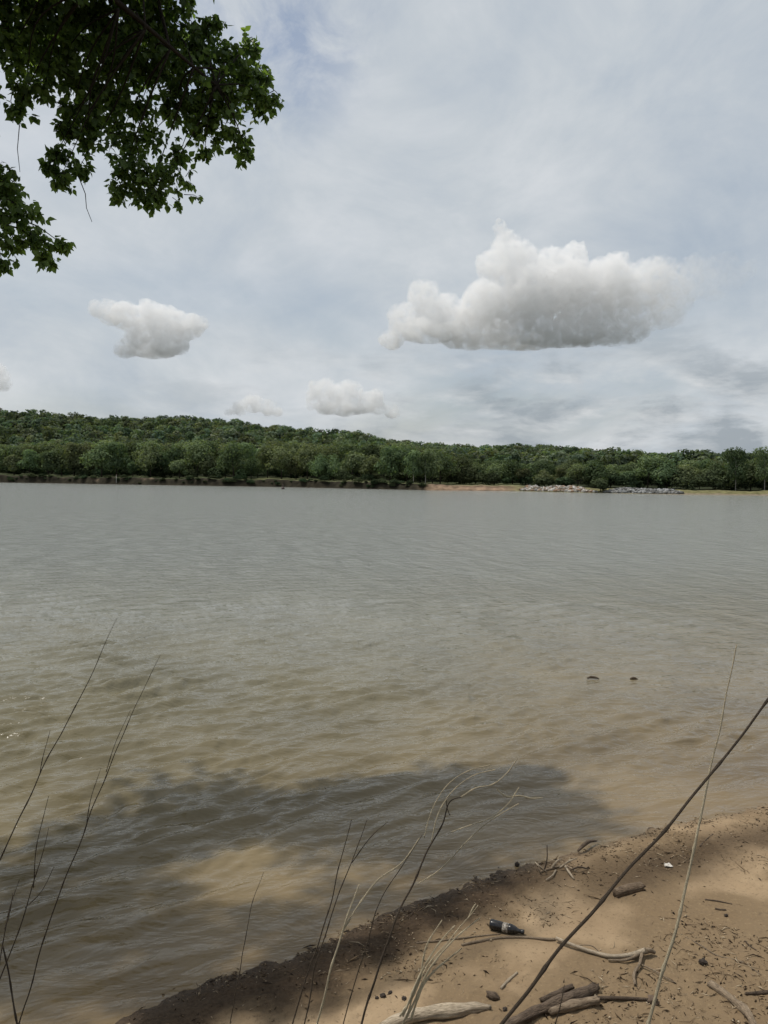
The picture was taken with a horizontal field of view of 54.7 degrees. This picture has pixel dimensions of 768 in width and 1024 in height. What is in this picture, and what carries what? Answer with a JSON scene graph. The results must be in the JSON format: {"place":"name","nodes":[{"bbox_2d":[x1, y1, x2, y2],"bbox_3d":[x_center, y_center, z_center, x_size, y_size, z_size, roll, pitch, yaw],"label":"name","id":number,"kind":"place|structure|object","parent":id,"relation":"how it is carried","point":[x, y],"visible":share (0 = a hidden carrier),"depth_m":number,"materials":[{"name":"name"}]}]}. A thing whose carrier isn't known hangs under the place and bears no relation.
{"place":"outdoors","nodes":[
{"label":"outdoors","id":0,"kind":"place"},
{"bbox_2d":[0,483,767,1023],"bbox_3d":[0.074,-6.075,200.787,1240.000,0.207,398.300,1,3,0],"label":"water","id":1,"kind":"structure","parent":0,"point":[324,667],"depth_m":11.21,"materials":[{"name":"liquid"}]},
{"bbox_2d":[0,467,767,495],"bbox_3d":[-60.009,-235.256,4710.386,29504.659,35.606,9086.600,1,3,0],"label":"bank","id":2,"kind":"structure","parent":0,"point":[284,481],"depth_m":226.11,"materials":[{"name":"sand"}]},
{"bbox_2d":[3,454,23,474],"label":"tree","id":3,"kind":"object","parent":2,"relation":"on","point":[10,461],"visible":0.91,"depth_m":259.80,"materials":[{"name":"green plant"}]},
{"bbox_2d":[16,449,41,472],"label":"tree","id":4,"kind":"object","parent":2,"relation":"on","point":[28,454],"visible":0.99,"depth_m":259.89,"materials":[{"name":"green plant"}]},
{"bbox_2d":[17,464,46,473],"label":"bush","id":5,"kind":"object","parent":2,"relation":"on","point":[24,469],"visible":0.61,"depth_m":265.64,"materials":[{"name":"green plant"}]},
{"bbox_2d":[35,441,60,473],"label":"tree","id":6,"kind":"object","parent":2,"relation":"on","point":[45,447],"visible":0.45,"depth_m":273.59,"materials":[{"name":"green plant"}]},
{"bbox_2d":[39,450,57,474],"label":"tree","id":7,"kind":"object","parent":2,"relation":"on","point":[44,458],"visible":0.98,"depth_m":255.81,"materials":[{"name":"green plant"}]},
{"bbox_2d":[47,447,75,475],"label":"tree","id":8,"kind":"object","parent":2,"relation":"on","point":[60,460],"visible":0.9,"depth_m":257.13,"materials":[{"name":"green plant"}]},
{"bbox_2d":[63,442,83,475],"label":"tree","id":9,"kind":"object","parent":2,"relation":"on","point":[72,448],"visible":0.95,"depth_m":254.98,"materials":[{"name":"green plant"}]},
{"bbox_2d":[62,461,94,475],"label":"bush","id":10,"kind":"object","parent":2,"relation":"on","point":[78,470],"visible":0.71,"depth_m":255.63,"materials":[{"name":"green plant"}]},
{"bbox_2d":[79,444,99,469],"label":"tree","id":11,"kind":"object","parent":2,"relation":"on","point":[86,449],"visible":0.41,"depth_m":256.39,"materials":[{"name":"green plant"}]},
{"bbox_2d":[79,440,125,476],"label":"tree","id":12,"kind":"object","parent":2,"relation":"on","point":[95,456],"visible":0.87,"depth_m":248.85,"materials":[{"name":"green plant"}]},
{"bbox_2d":[90,466,121,476],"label":"bush","id":13,"kind":"object","parent":2,"relation":"on","point":[98,471],"visible":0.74,"depth_m":255.87,"materials":[{"name":"green plant"}]},
{"bbox_2d":[101,441,132,474],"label":"tree","id":14,"kind":"object","parent":2,"relation":"on","point":[114,450],"visible":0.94,"depth_m":251.25,"materials":[{"name":"green plant"}]},
{"bbox_2d":[122,439,147,475],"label":"tree","id":15,"kind":"object","parent":2,"relation":"on","point":[132,449],"visible":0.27,"depth_m":263.42,"materials":[{"name":"green plant"}]},
{"bbox_2d":[131,440,165,476],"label":"tree","id":16,"kind":"object","parent":2,"relation":"on","point":[148,455],"visible":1,"depth_m":245.24,"materials":[{"name":"green plant"}]},
{"bbox_2d":[152,451,170,476],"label":"tree","id":17,"kind":"object","parent":2,"relation":"on","point":[164,458],"visible":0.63,"depth_m":250.13,"materials":[{"name":"green plant"}]},
{"bbox_2d":[153,461,192,476],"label":"bush","id":18,"kind":"object","parent":2,"relation":"on","point":[167,471],"visible":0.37,"depth_m":249.40,"materials":[{"name":"green plant"}]},
{"bbox_2d":[165,445,185,476],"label":"tree","id":19,"kind":"object","parent":2,"relation":"on","point":[172,455],"visible":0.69,"depth_m":264.13,"materials":[{"name":"green plant"}]},
{"bbox_2d":[168,460,188,477],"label":"tree","id":20,"kind":"object","parent":2,"relation":"on","point":[175,466],"visible":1,"depth_m":243.21,"materials":[{"name":"green plant"}]},
{"bbox_2d":[167,440,195,476],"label":"tree","id":21,"kind":"object","parent":2,"relation":"on","point":[180,444],"visible":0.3,"depth_m":267.33,"materials":[{"name":"green plant"}]},
{"bbox_2d":[181,438,214,475],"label":"tree","id":22,"kind":"object","parent":2,"relation":"on","point":[194,450],"visible":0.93,"depth_m":249.66,"materials":[{"name":"green plant"}]},
{"bbox_2d":[194,440,220,475],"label":"tree","id":23,"kind":"object","parent":2,"relation":"on","point":[212,444],"visible":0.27,"depth_m":261.82,"materials":[{"name":"green plant"}]},
{"bbox_2d":[197,451,219,475],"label":"tree","id":24,"kind":"object","parent":2,"relation":"on","point":[205,465],"visible":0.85,"depth_m":249.62,"materials":[{"name":"green plant"}]},
{"bbox_2d":[207,466,231,478],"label":"bush","id":25,"kind":"object","parent":2,"relation":"on","point":[216,473],"visible":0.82,"depth_m":242.89,"materials":[{"name":"green plant"}]},
{"bbox_2d":[214,440,249,476],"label":"tree","id":26,"kind":"object","parent":2,"relation":"on","point":[235,451],"visible":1,"depth_m":234.15,"materials":[{"name":"green plant"}]},
{"bbox_2d":[239,442,261,461],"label":"tree","id":27,"kind":"object","parent":2,"relation":"on","point":[251,448],"visible":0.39,"depth_m":254.69,"materials":[{"name":"green plant"}]},
{"bbox_2d":[240,457,261,478],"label":"tree","id":28,"kind":"object","parent":2,"relation":"on","point":[253,469],"visible":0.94,"depth_m":239.38,"materials":[{"name":"green plant"}]},
{"bbox_2d":[255,445,278,477],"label":"tree","id":29,"kind":"object","parent":2,"relation":"on","point":[261,455],"visible":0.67,"depth_m":243.34,"materials":[{"name":"green plant"}]},
{"bbox_2d":[260,468,288,477],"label":"bush","id":30,"kind":"object","parent":2,"relation":"on","point":[277,472],"visible":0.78,"depth_m":249.56,"materials":[{"name":"green plant"}]},
{"bbox_2d":[265,445,295,478],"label":"tree","id":31,"kind":"object","parent":2,"relation":"on","point":[281,456],"visible":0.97,"depth_m":237.28,"materials":[{"name":"green plant"}]},
{"bbox_2d":[279,441,304,475],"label":"tree","id":32,"kind":"object","parent":2,"relation":"on","point":[293,448],"visible":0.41,"depth_m":255.50,"materials":[{"name":"green plant"}]},
{"bbox_2d":[284,453,306,477],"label":"tree","id":33,"kind":"object","parent":2,"relation":"on","point":[293,467],"visible":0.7,"depth_m":237.51,"materials":[{"name":"green plant"}]},
{"bbox_2d":[293,442,325,478],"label":"tree","id":34,"kind":"object","parent":2,"relation":"on","point":[304,456],"visible":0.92,"depth_m":234.59,"materials":[{"name":"green plant"}]},
{"bbox_2d":[307,453,327,477],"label":"tree","id":35,"kind":"object","parent":2,"relation":"on","point":[317,467],"visible":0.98,"depth_m":228.81,"materials":[{"name":"green plant"}]},
{"bbox_2d":[316,443,343,464],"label":"tree","id":36,"kind":"object","parent":2,"relation":"on","point":[329,452],"visible":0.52,"depth_m":249.56,"materials":[{"name":"green plant"}]},
{"bbox_2d":[321,453,341,479],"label":"tree","id":37,"kind":"object","parent":2,"relation":"on","point":[331,465],"visible":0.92,"depth_m":229.66,"materials":[{"name":"green plant"}]},
{"bbox_2d":[332,470,356,480],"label":"bush","id":38,"kind":"object","parent":2,"relation":"on","point":[341,476],"visible":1,"depth_m":226.06,"materials":[{"name":"green plant"}]},
{"bbox_2d":[337,443,365,473],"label":"tree","id":39,"kind":"object","parent":2,"relation":"on","point":[346,448],"visible":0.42,"depth_m":242.49,"materials":[{"name":"green plant"}]},
{"bbox_2d":[339,451,366,479],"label":"tree","id":40,"kind":"object","parent":2,"relation":"on","point":[353,458],"visible":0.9,"depth_m":227.47,"materials":[{"name":"green plant"}]},
{"bbox_2d":[359,454,381,480],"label":"tree","id":41,"kind":"object","parent":2,"relation":"on","point":[368,468],"visible":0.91,"depth_m":224.44,"materials":[{"name":"green plant"}]},
{"bbox_2d":[358,443,383,473],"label":"tree","id":42,"kind":"object","parent":2,"relation":"on","point":[370,449],"visible":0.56,"depth_m":244.75,"materials":[{"name":"green plant"}]},
{"bbox_2d":[0,408,767,481],"bbox_3d":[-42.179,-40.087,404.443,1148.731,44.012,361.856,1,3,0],"label":"forest","id":43,"kind":"object","parent":2,"relation":"on","point":[33,426],"visible":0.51,"depth_m":352.19,"materials":[{"name":"green plant"}]},
{"bbox_2d":[373,445,402,480],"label":"tree","id":44,"kind":"object","parent":2,"relation":"on","point":[388,452],"visible":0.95,"depth_m":219.63,"materials":[{"name":"green plant"}]},
{"bbox_2d":[382,440,420,480],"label":"tree","id":45,"kind":"object","parent":2,"relation":"on","point":[402,444],"visible":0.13,"depth_m":232.00,"materials":[{"name":"green plant"}]},
{"bbox_2d":[392,446,416,480],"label":"tree","id":46,"kind":"object","parent":2,"relation":"on","point":[405,454],"visible":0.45,"depth_m":219.54,"materials":[{"name":"green plant"}]},
{"bbox_2d":[403,450,423,483],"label":"tree","id":47,"kind":"object","parent":2,"relation":"on","point":[413,455],"visible":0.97,"depth_m":207.40,"materials":[{"name":"green plant"}]},
{"bbox_2d":[415,450,434,483],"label":"tree","id":48,"kind":"object","parent":2,"relation":"on","point":[425,456],"visible":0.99,"depth_m":205.57,"materials":[{"name":"green plant"}]},
{"bbox_2d":[417,445,444,482],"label":"tree","id":49,"kind":"object","parent":2,"relation":"on","point":[438,463],"visible":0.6,"depth_m":207.82,"materials":[{"name":"green plant"}]},
{"bbox_2d":[428,448,462,483],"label":"tree","id":50,"kind":"object","parent":2,"relation":"on","point":[447,463],"visible":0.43,"depth_m":212.84,"materials":[{"name":"green plant"}]},
{"bbox_2d":[441,470,474,484],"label":"bush","id":51,"kind":"object","parent":2,"relation":"on","point":[455,478],"visible":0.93,"depth_m":217.01,"materials":[{"name":"green plant"}]},
{"bbox_2d":[449,453,475,475],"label":"tree","id":52,"kind":"object","parent":2,"relation":"on","point":[462,461],"visible":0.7,"depth_m":220.36,"materials":[{"name":"green plant"}]},
{"bbox_2d":[457,467,486,483],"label":"bush","id":53,"kind":"object","parent":2,"relation":"on","point":[474,473],"visible":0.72,"depth_m":218.36,"materials":[{"name":"green plant"}]},
{"bbox_2d":[480,471,503,484],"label":"bush","id":54,"kind":"object","parent":2,"relation":"on","point":[491,480],"visible":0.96,"depth_m":218.22,"materials":[{"name":"green plant"}]},
{"bbox_2d":[484,462,507,484],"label":"tree","id":55,"kind":"object","parent":2,"relation":"on","point":[491,469],"visible":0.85,"depth_m":220.72,"materials":[{"name":"green plant"}]},
{"bbox_2d":[498,459,522,483],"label":"tree","id":56,"kind":"object","parent":2,"relation":"on","point":[511,467],"visible":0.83,"depth_m":224.08,"materials":[{"name":"green plant"}]},
{"bbox_2d":[511,469,534,484],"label":"bush","id":57,"kind":"object","parent":2,"relation":"on","point":[525,479],"visible":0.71,"depth_m":221.84,"materials":[{"name":"green plant"}]},
{"bbox_2d":[514,468,533,484],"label":"tree","id":58,"kind":"object","parent":2,"relation":"on","point":[522,473],"visible":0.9,"depth_m":221.72,"materials":[{"name":"green plant"}]},
{"bbox_2d":[531,476,553,485],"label":"bush","id":59,"kind":"object","parent":2,"relation":"on","point":[539,481],"visible":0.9,"depth_m":206.62,"materials":[{"name":"green plant"}]},
{"bbox_2d":[531,459,554,476],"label":"tree","id":60,"kind":"object","parent":2,"relation":"on","point":[541,466],"visible":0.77,"depth_m":229.51,"materials":[{"name":"green plant"}]},
{"bbox_2d":[519,485,597,492],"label":"rubble","id":61,"kind":"object","parent":2,"relation":"on","point":[563,488],"visible":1,"depth_m":197.22,"materials":[{"name":"stone"}]},
{"bbox_2d":[555,477,574,485],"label":"bush","id":62,"kind":"object","parent":2,"relation":"on","point":[563,481],"visible":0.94,"depth_m":203.33,"materials":[{"name":"green plant"}]},
{"bbox_2d":[565,463,588,486],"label":"tree","id":63,"kind":"object","parent":2,"relation":"on","point":[575,471],"visible":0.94,"depth_m":203.91,"materials":[{"name":"green plant"}]},
{"bbox_2d":[579,459,612,480],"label":"tree","id":64,"kind":"object","parent":2,"relation":"on","point":[593,472],"visible":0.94,"depth_m":200.60,"materials":[{"name":"green plant"}]},
{"bbox_2d":[589,478,608,491],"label":"bush","id":65,"kind":"object","parent":2,"relation":"on","point":[602,483],"visible":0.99,"depth_m":188.56,"materials":[{"name":"green plant"}]},
{"bbox_2d":[606,473,625,486],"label":"bush","id":66,"kind":"object","parent":2,"relation":"on","point":[614,478],"visible":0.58,"depth_m":199.53,"materials":[{"name":"green plant"}]},
{"bbox_2d":[619,470,640,484],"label":"tree","id":67,"kind":"object","parent":2,"relation":"on","point":[630,475],"visible":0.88,"depth_m":198.55,"materials":[{"name":"green plant"}]},
{"bbox_2d":[603,487,683,493],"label":"rubble","id":68,"kind":"object","parent":2,"relation":"on","point":[643,490],"visible":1,"depth_m":186.19,"materials":[{"name":"stone"}]},
{"bbox_2d":[634,475,655,487],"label":"bush","id":69,"kind":"object","parent":2,"relation":"on","point":[643,481],"visible":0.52,"depth_m":200.91,"materials":[{"name":"green plant"}]},
{"bbox_2d":[633,454,667,487],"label":"tree","id":70,"kind":"object","parent":2,"relation":"on","point":[649,463],"visible":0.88,"depth_m":197.33,"materials":[{"name":"green plant"}]},
{"bbox_2d":[648,458,680,487],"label":"tree","id":71,"kind":"object","parent":2,"relation":"on","point":[667,467],"visible":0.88,"depth_m":194.28,"materials":[{"name":"green plant"}]},
{"bbox_2d":[662,466,693,488],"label":"bush","id":72,"kind":"object","parent":2,"relation":"on","point":[678,477],"visible":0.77,"depth_m":193.17,"materials":[{"name":"green plant"}]},
{"bbox_2d":[673,464,700,488],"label":"tree","id":73,"kind":"object","parent":2,"relation":"on","point":[687,468],"visible":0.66,"depth_m":194.96,"materials":[{"name":"green plant"}]},
{"bbox_2d":[678,479,701,489],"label":"bush","id":74,"kind":"object","parent":2,"relation":"on","point":[691,485],"visible":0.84,"depth_m":191.41,"materials":[{"name":"green plant"}]},
{"bbox_2d":[690,468,737,489],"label":"bush","id":75,"kind":"object","parent":2,"relation":"on","point":[713,480],"visible":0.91,"depth_m":191.13,"materials":[{"name":"green plant"}]},
{"bbox_2d":[699,460,739,488],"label":"tree","id":76,"kind":"object","parent":2,"relation":"on","point":[715,467],"visible":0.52,"depth_m":195.23,"materials":[{"name":"green plant"}]},
{"bbox_2d":[721,446,748,490],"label":"tree","id":77,"kind":"object","parent":2,"relation":"on","point":[730,455],"visible":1,"depth_m":190.38,"materials":[{"name":"green plant"}]},
{"bbox_2d":[720,479,754,489],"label":"bush","id":78,"kind":"object","parent":2,"relation":"on","point":[741,485],"visible":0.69,"depth_m":193.60,"materials":[{"name":"green plant"}]},
{"bbox_2d":[739,459,764,489],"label":"tree","id":79,"kind":"object","parent":2,"relation":"on","point":[751,472],"visible":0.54,"depth_m":194.55,"materials":[{"name":"green plant"}]},
{"bbox_2d":[751,447,767,489],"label":"tree","id":80,"kind":"object","parent":2,"relation":"on","point":[762,454],"visible":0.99,"depth_m":190.94,"materials":[{"name":"green plant"}]},
{"bbox_2d":[0,0,767,454],"label":"sky","id":81,"kind":"structure","parent":0,"point":[478,223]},
{"bbox_2d":[115,806,767,1023],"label":"beach","id":82,"kind":"structure","parent":0,"point":[609,924],"depth_m":5.15,"materials":[{"name":"sand"}]},
{"bbox_2d":[0,618,116,859],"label":"dry stalk","id":83,"kind":"object","parent":82,"relation":"on","point":[47,758],"visible":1,"depth_m":2.30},
{"bbox_2d":[18,656,159,1023],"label":"dry stalk","id":84,"kind":"object","parent":82,"relation":"on","point":[76,852],"visible":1,"depth_m":2.29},
{"bbox_2d":[230,872,263,1023],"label":"dry stalk","id":85,"kind":"object","parent":82,"relation":"on","point":[242,955],"visible":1,"depth_m":3.30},
{"bbox_2d":[304,820,387,1023],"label":"dry stalk","id":86,"kind":"object","parent":82,"relation":"on","point":[331,916],"visible":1,"depth_m":2.79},
{"bbox_2d":[343,836,421,1023],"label":"dry stalk","id":87,"kind":"object","parent":82,"relation":"on","point":[369,937],"visible":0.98,"depth_m":2.89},
{"bbox_2d":[378,1002,491,1023],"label":"driftwood log","id":88,"kind":"object","parent":82,"relation":"on","point":[445,1011],"visible":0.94,"depth_m":4.46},
{"bbox_2d":[399,903,479,1023],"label":"dry grass","id":89,"kind":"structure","parent":82,"relation":"on","point":[412,994],"depth_m":3.20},
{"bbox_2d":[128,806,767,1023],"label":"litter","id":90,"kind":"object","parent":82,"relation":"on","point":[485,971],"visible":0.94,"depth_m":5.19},
{"bbox_2d":[361,758,542,1023],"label":"dry weed","id":91,"kind":"object","parent":82,"relation":"on","point":[390,934],"visible":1,"depth_m":2.60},
{"bbox_2d":[416,933,499,943],"bbox_3d":[0.535,3.057,5.315,0.620,0.040,0.026,0,3,-7],"label":"twig","id":92,"kind":"object","parent":82,"relation":"on","point":[458,938],"visible":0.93,"depth_m":5.31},
{"bbox_2d":[489,919,524,934],"bbox_3d":[0.891,3.017,5.381,0.251,0.068,0.068,2,32,23],"label":"bottle","id":93,"kind":"object","parent":82,"relation":"on","point":[500,926],"visible":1,"depth_m":5.37,"materials":[{"name":"black"}]},
{"bbox_2d":[461,936,554,945],"bbox_3d":[0.876,3.025,5.256,0.670,0.057,0.103,1,3,0],"label":"branch","id":94,"kind":"object","parent":82,"relation":"on","point":[508,937],"visible":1,"depth_m":5.26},
{"bbox_2d":[505,982,599,1023],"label":"driftwood stick","id":95,"kind":"object","parent":82,"relation":"on","point":[531,1013],"visible":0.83,"depth_m":4.46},
{"bbox_2d":[539,983,574,1002],"bbox_3d":[1.073,2.986,4.597,0.268,0.050,0.048,-1,3,-28],"label":"driftwood stick","id":96,"kind":"object","parent":82,"relation":"on","point":[567,988],"visible":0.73,"depth_m":4.58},
{"bbox_2d":[535,845,587,879],"bbox_3d":[1.515,2.976,6.312,0.442,0.232,0.324,0,3,-13],"label":"driftwood root","id":97,"kind":"object","parent":82,"relation":"on","point":[553,866],"visible":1,"depth_m":6.33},
{"bbox_2d":[548,995,600,1014],"bbox_3d":[1.144,2.966,4.465,0.342,0.070,0.057,0,3,-13],"label":"driftwood stick","id":98,"kind":"object","parent":82,"relation":"on","point":[571,1005],"visible":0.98,"depth_m":4.45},
{"bbox_2d":[555,936,675,985],"bbox_3d":[1.510,2.980,4.900,0.765,0.088,0.437,1,3,16],"label":"branch","id":99,"kind":"object","parent":82,"relation":"on","point":[639,953],"visible":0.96,"depth_m":4.97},
{"bbox_2d":[598,996,647,1000],"bbox_3d":[1.456,2.972,4.532,0.409,0.038,0.048,1,3,2],"label":"driftwood stick","id":100,"kind":"object","parent":82,"relation":"on","point":[604,998],"visible":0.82,"depth_m":4.53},
{"bbox_2d":[612,881,645,897],"bbox_3d":[1.941,3.006,5.909,0.287,0.089,0.086,0,3,-19],"label":"log chunk","id":101,"kind":"object","parent":82,"relation":"on","point":[626,889],"visible":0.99,"depth_m":5.88,"materials":[{"name":"brown plant"}]},
{"bbox_2d":[499,698,767,1023],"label":"dry stalk","id":102,"kind":"object","parent":82,"relation":"on","point":[570,935],"visible":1,"depth_m":1.32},
{"bbox_2d":[707,980,756,1023],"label":"driftwood stick","id":103,"kind":"object","parent":82,"relation":"on","point":[744,1009],"visible":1,"depth_m":4.44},
{"bbox_3d":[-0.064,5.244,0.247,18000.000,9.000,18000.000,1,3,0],"label":"ground","id":104,"kind":"structure","parent":0,"visible":0},
{"bbox_2d":[0,882,18,1023],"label":"dry stalk","id":105,"kind":"object","parent":104,"relation":"on","point":[11,991],"visible":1,"depth_m":1.96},
{"bbox_2d":[0,796,53,978],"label":"dry stalk","id":106,"kind":"object","parent":104,"relation":"on","point":[30,891],"visible":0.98,"depth_m":2.06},
{"bbox_2d":[0,0,283,276],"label":"tree","id":107,"kind":"object","parent":104,"relation":"on","point":[41,39],"visible":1,"depth_m":8.40,"materials":[{"name":"green plant"}]},
{"bbox_2d":[292,819,351,1023],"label":"dry stalk","id":108,"kind":"object","parent":104,"relation":"on","point":[321,932],"visible":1,"depth_m":2.68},
{"bbox_2d":[316,838,419,1023],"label":"dry stalk","id":109,"kind":"object","parent":104,"relation":"on","point":[343,929],"visible":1,"depth_m":2.59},
{"bbox_2d":[646,645,736,1023],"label":"dry stalk","id":110,"kind":"object","parent":104,"relation":"on","point":[662,971],"visible":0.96,"depth_m":1.96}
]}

